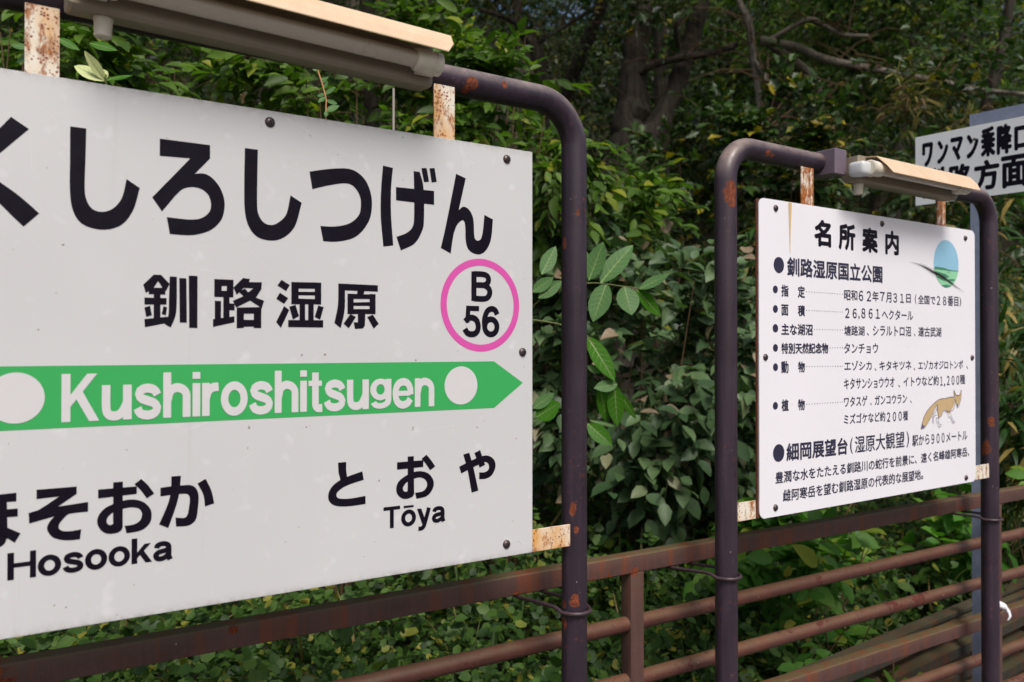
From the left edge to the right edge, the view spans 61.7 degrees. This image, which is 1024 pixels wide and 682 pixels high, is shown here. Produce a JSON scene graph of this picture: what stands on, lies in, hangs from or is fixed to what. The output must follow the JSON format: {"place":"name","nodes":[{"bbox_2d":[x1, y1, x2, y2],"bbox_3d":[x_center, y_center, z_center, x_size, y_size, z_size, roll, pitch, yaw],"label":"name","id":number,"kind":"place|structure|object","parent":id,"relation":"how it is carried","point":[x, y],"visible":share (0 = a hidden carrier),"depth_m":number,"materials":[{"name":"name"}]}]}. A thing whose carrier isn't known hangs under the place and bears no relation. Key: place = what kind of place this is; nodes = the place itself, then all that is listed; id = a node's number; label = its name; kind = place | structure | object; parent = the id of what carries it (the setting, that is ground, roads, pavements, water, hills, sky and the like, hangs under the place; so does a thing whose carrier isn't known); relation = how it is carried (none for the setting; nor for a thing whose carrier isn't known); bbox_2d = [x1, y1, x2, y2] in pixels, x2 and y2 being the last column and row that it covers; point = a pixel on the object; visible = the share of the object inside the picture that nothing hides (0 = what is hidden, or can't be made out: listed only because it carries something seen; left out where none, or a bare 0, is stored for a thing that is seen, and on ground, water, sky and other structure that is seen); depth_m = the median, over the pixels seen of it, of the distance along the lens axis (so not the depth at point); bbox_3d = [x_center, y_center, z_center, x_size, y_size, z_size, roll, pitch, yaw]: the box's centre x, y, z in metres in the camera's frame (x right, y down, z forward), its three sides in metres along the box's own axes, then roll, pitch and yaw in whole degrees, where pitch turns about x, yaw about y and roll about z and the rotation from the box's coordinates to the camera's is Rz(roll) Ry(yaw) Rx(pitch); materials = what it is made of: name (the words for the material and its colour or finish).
{"place":"outdoors","nodes":[
{"label":"outdoors","id":0,"kind":"place"},
{"bbox_2d":[0,0,1023,681],"bbox_3d":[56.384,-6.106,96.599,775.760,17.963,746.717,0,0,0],"label":"ground","id":1,"kind":"structure","parent":0,"point":[1006,244],"depth_m":14.99,"materials":[{"name":"green plant"}]},
{"bbox_2d":[10,38,130,84],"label":"pale leaved shoot","id":2,"kind":"object","parent":1,"relation":"on","point":[94,70],"visible":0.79,"depth_m":1.60,"materials":[{"name":"green plant"}]},
{"bbox_2d":[0,23,201,657],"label":"bright shrub","id":3,"kind":"object","parent":1,"relation":"on","point":[108,61],"visible":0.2,"depth_m":3.36,"materials":[{"name":"green plant"}]},
{"bbox_2d":[0,10,260,103],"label":"leafy shrub","id":4,"kind":"object","parent":1,"relation":"on","point":[14,56],"visible":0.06,"depth_m":4.06,"materials":[{"name":"green plant"}]},
{"bbox_2d":[0,0,441,127],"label":"dark tree","id":5,"kind":"object","parent":1,"relation":"on","point":[378,10],"visible":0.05,"depth_m":8.21,"materials":[{"name":"green plant"}]},
{"bbox_2d":[260,8,290,111],"bbox_3d":[-1.670,-3.963,7.040,8.368,8.328,6.460,0,0,0],"label":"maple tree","id":6,"kind":"object","parent":1,"relation":"on","point":[272,65],"visible":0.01,"depth_m":8.45,"materials":[{"name":"green plant"}]},
{"bbox_2d":[0,0,556,137],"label":"dark tree","id":7,"kind":"object","parent":1,"relation":"on","point":[258,100],"visible":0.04,"depth_m":12.43,"materials":[{"name":"green plant"}]},
{"bbox_2d":[312,69,338,119],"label":"vine","id":8,"kind":"object","parent":1,"relation":"on","point":[333,107],"visible":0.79,"depth_m":2.31,"materials":[{"name":"green plant"}]},
{"bbox_2d":[145,0,545,135],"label":"dark tree","id":9,"kind":"object","parent":1,"relation":"on","point":[369,104],"visible":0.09,"depth_m":9.94,"materials":[{"name":"green plant"}]},
{"bbox_2d":[163,34,533,649],"bbox_3d":[-0.767,-0.022,4.160,1.725,2.981,1.010,0,-1,-20],"label":"leafy shrub","id":10,"kind":"object","parent":1,"relation":"on","point":[283,80],"visible":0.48,"depth_m":3.90,"materials":[{"name":"green plant"}]},
{"bbox_2d":[363,0,525,148],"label":"hanging branch","id":11,"kind":"object","parent":1,"relation":"on","point":[427,17],"visible":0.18,"depth_m":5.39,"materials":[{"name":"green plant"}]},
{"bbox_2d":[366,0,636,600],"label":"leafy shrub","id":12,"kind":"object","parent":1,"relation":"on","point":[497,62],"visible":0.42,"depth_m":4.14,"materials":[{"name":"green plant"}]},
{"bbox_2d":[0,387,1023,681],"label":"ground cover","id":13,"kind":"object","parent":1,"relation":"on","point":[322,661],"visible":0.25,"depth_m":3.52,"materials":[{"name":"green plant"}]},
{"bbox_2d":[0,0,1023,302],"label":"distant woodland","id":14,"kind":"object","parent":1,"relation":"on","point":[690,94],"visible":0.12,"depth_m":16.83,"materials":[{"name":"green plant"}]},
{"bbox_2d":[0,9,1023,478],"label":"slope undergrowth","id":15,"kind":"object","parent":1,"relation":"on","point":[598,417],"visible":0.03,"depth_m":16.76,"materials":[{"name":"green plant"}]},
{"bbox_2d":[259,0,769,350],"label":"dark tree","id":16,"kind":"object","parent":1,"relation":"on","point":[518,13],"visible":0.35,"depth_m":8.96,"materials":[{"name":"green plant"}]},
{"bbox_2d":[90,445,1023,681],"bbox_3d":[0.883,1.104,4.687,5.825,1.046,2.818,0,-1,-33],"label":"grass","id":17,"kind":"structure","parent":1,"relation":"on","point":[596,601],"depth_m":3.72,"materials":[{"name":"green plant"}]},
{"bbox_2d":[532,319,635,445],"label":"sumac shoot","id":18,"kind":"object","parent":1,"relation":"on","point":[614,402],"visible":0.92,"depth_m":2.84,"materials":[{"name":"green plant"}]},
{"bbox_2d":[353,0,836,394],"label":"oak tree","id":19,"kind":"object","parent":1,"relation":"on","point":[633,101],"visible":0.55,"depth_m":9.35,"materials":[{"name":"green plant"}]},
{"bbox_2d":[532,242,668,321],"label":"sumac shoot","id":20,"kind":"object","parent":1,"relation":"on","point":[614,265],"visible":0.9,"depth_m":2.90,"materials":[{"name":"green plant"}]},
{"bbox_2d":[532,246,674,525],"bbox_3d":[0.278,0.341,5.142,1.443,1.954,1.017,0,-1,-43],"label":"leafy shrub","id":21,"kind":"object","parent":1,"relation":"on","point":[556,367],"visible":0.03,"depth_m":5.26,"materials":[{"name":"green plant"}]},
{"bbox_2d":[507,106,708,549],"bbox_3d":[0.372,0.055,4.765,1.283,2.723,1.286,0,-1,22],"label":"leafy shrub","id":22,"kind":"object","parent":1,"relation":"on","point":[648,192],"visible":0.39,"depth_m":4.66,"materials":[{"name":"green plant"}]},
{"bbox_2d":[346,0,906,329],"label":"dark tree","id":23,"kind":"object","parent":1,"relation":"on","point":[659,85],"visible":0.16,"depth_m":12.02,"materials":[{"name":"green plant"}]},
{"bbox_2d":[504,0,775,323],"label":"maple tree","id":24,"kind":"object","parent":1,"relation":"on","point":[574,71],"visible":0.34,"depth_m":9.72,"materials":[{"name":"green plant"}]},
{"bbox_2d":[532,181,755,604],"bbox_3d":[0.703,0.313,4.443,1.827,2.349,1.440,0,0,0],"label":"poplar shrub","id":25,"kind":"object","parent":1,"relation":"on","point":[651,456],"visible":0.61,"depth_m":4.27,"materials":[{"name":"green plant"}]},
{"bbox_2d":[602,182,754,405],"bbox_3d":[1.113,0.012,6.549,1.431,2.505,1.246,0,0,0],"label":"oak sapling","id":26,"kind":"object","parent":1,"relation":"on","point":[708,202],"visible":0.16,"depth_m":6.45,"materials":[{"name":"green plant"}]},
{"bbox_2d":[592,75,799,405],"bbox_3d":[1.562,-0.423,6.867,1.911,3.408,1.392,0,0,0],"label":"oak sapling","id":27,"kind":"object","parent":1,"relation":"on","point":[654,155],"visible":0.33,"depth_m":6.80,"materials":[{"name":"green plant"}]},
{"bbox_2d":[598,235,795,539],"bbox_3d":[1.193,0.367,4.843,1.330,2.052,1.101,0,-1,40],"label":"poplar shrub","id":28,"kind":"object","parent":1,"relation":"on","point":[747,434],"visible":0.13,"depth_m":4.77,"materials":[{"name":"green plant"}]},
{"bbox_2d":[582,0,844,190],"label":"birch sapling","id":29,"kind":"object","parent":1,"relation":"on","point":[754,52],"visible":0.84,"depth_m":7.62,"materials":[{"name":"brown plant"}]},
{"bbox_2d":[680,37,867,267],"bbox_3d":[2.087,-0.512,6.394,1.427,3.643,1.024,0,-1,-32],"label":"oak sapling","id":30,"kind":"object","parent":1,"relation":"on","point":[812,135],"visible":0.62,"depth_m":6.31,"materials":[{"name":"green plant"}]},
{"bbox_2d":[677,482,886,657],"bbox_3d":[1.184,1.085,3.844,0.958,1.105,0.877,0,-1,35],"label":"broadleaf bush","id":31,"kind":"object","parent":1,"relation":"on","point":[804,558],"visible":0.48,"depth_m":3.60,"materials":[{"name":"green plant"}]},
{"bbox_2d":[580,0,1019,264],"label":"maple tree","id":32,"kind":"object","parent":1,"relation":"on","point":[739,190],"visible":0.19,"depth_m":12.11,"materials":[{"name":"green plant"}]},
{"bbox_2d":[621,0,1023,270],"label":"dark tree","id":33,"kind":"object","parent":1,"relation":"on","point":[900,145],"visible":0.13,"depth_m":11.98,"materials":[{"name":"green plant"}]},
{"bbox_2d":[737,168,913,507],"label":"bamboo grass","id":34,"kind":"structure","parent":1,"relation":"on","point":[745,243],"depth_m":6.60,"materials":[{"name":"green plant"}]},
{"bbox_2d":[741,595,921,681],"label":"broadleaf bush","id":35,"kind":"object","parent":1,"relation":"on","point":[854,632],"visible":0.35,"depth_m":3.54,"materials":[{"name":"green plant"}]},
{"bbox_2d":[645,0,1023,205],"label":"arching tree","id":36,"kind":"object","parent":1,"relation":"on","point":[788,44],"visible":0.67,"depth_m":8.77,"materials":[{"name":"green plant"}]},
{"bbox_2d":[721,0,1023,214],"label":"maple tree","id":37,"kind":"object","parent":1,"relation":"on","point":[878,198],"visible":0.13,"depth_m":14.16,"materials":[{"name":"green plant"}]},
{"bbox_2d":[776,60,999,500],"bbox_3d":[3.002,-0.378,6.628,1.883,3.703,0.994,0,0,13],"label":"dry knotweed","id":38,"kind":"object","parent":1,"relation":"on","point":[901,106],"visible":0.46,"depth_m":6.59,"materials":[{"name":"green plant"}]},
{"bbox_2d":[795,482,1009,624],"bbox_3d":[1.974,1.125,4.507,1.092,0.950,0.704,0,-1,25],"label":"broadleaf bush","id":39,"kind":"object","parent":1,"relation":"on","point":[948,523],"visible":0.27,"depth_m":4.37,"materials":[{"name":"green plant"}]},
{"bbox_2d":[788,577,1023,681],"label":"retaining wall","id":40,"kind":"structure","parent":1,"relation":"on","point":[931,658],"depth_m":3.66,"materials":[{"name":"brown wood"}]},
{"bbox_2d":[790,0,1023,206],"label":"slim tree","id":41,"kind":"object","parent":1,"relation":"on","point":[1005,24],"visible":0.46,"depth_m":8.60,"materials":[{"name":"green plant"}]},
{"bbox_2d":[814,0,1023,505],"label":"dark tree","id":42,"kind":"object","parent":1,"relation":"on","point":[887,208],"visible":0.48,"depth_m":6.51,"materials":[{"name":"green plant"}]},
{"bbox_2d":[915,104,1023,681],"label":"boarding notice","id":43,"kind":"object","parent":1,"relation":"on","point":[984,151],"visible":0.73,"depth_m":3.65,"materials":[{"name":"white metal"}]},
{"bbox_2d":[918,465,1023,672],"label":"broadleaf bush","id":44,"kind":"object","parent":1,"relation":"on","point":[1016,471],"visible":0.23,"depth_m":4.30,"materials":[{"name":"green plant"}]},
{"bbox_2d":[926,192,1023,523],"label":"bamboo grass","id":45,"kind":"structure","parent":1,"relation":"on","point":[1017,318],"depth_m":5.54,"materials":[{"name":"green plant"}]},
{"bbox_2d":[963,295,1023,582],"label":"bamboo grass","id":46,"kind":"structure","parent":1,"relation":"on","point":[1007,416],"depth_m":4.62,"materials":[{"name":"green plant"}]},
{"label":"platform","id":47,"kind":"structure","parent":1,"relation":"on","visible":0},
{"bbox_2d":[0,0,586,681],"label":"station name sign","id":48,"kind":"object","parent":47,"relation":"on","point":[248,352],"visible":1,"depth_m":1.58,"materials":[{"name":"metal"}]},
{"bbox_2d":[64,0,453,91],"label":"tube lamp","id":49,"kind":"object","parent":48,"relation":"attached to","point":[251,28],"visible":1,"depth_m":1.54,"materials":[{"name":"beige metal"}]},
{"bbox_2d":[392,88,394,129],"bbox_3d":[-0.360,-0.243,2.602,0.007,1.050,0.007,0,0,0],"label":"stick","id":50,"kind":"object","parent":48,"relation":"attached to","point":[393,108],"visible":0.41,"depth_m":2.60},
{"bbox_2d":[0,484,1023,681],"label":"railing","id":51,"kind":"object","parent":47,"relation":"on","point":[632,622],"visible":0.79,"depth_m":2.37,"materials":[{"name":"brown metal"}]},
{"bbox_2d":[1000,601,1010,620],"bbox_3d":[1.930,1.057,3.366,0.032,0.064,0.066,0,-1,-21],"label":"cloth strip","id":52,"kind":"object","parent":51,"relation":"hanging from","point":[1004,607],"visible":0.82,"depth_m":3.37,"materials":[{"name":"white fabric"}]},
{"bbox_2d":[714,138,999,681],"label":"information board","id":53,"kind":"object","parent":47,"relation":"on","point":[865,351],"visible":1,"depth_m":2.60,"materials":[{"name":"paint"}]},
{"bbox_2d":[814,148,979,201],"bbox_3d":[1.219,-0.504,2.707,0.645,0.129,0.206,0,-1,-35],"label":"tube lamp","id":54,"kind":"object","parent":53,"relation":"attached to","point":[858,172],"visible":0.97,"depth_m":2.60,"materials":[{"name":"beige metal"}]},
{"bbox_2d":[473,0,1022,34],"label":"sky","id":55,"kind":"structure","parent":0,"point":[547,0],"materials":[{"name":"white"}]}
]}

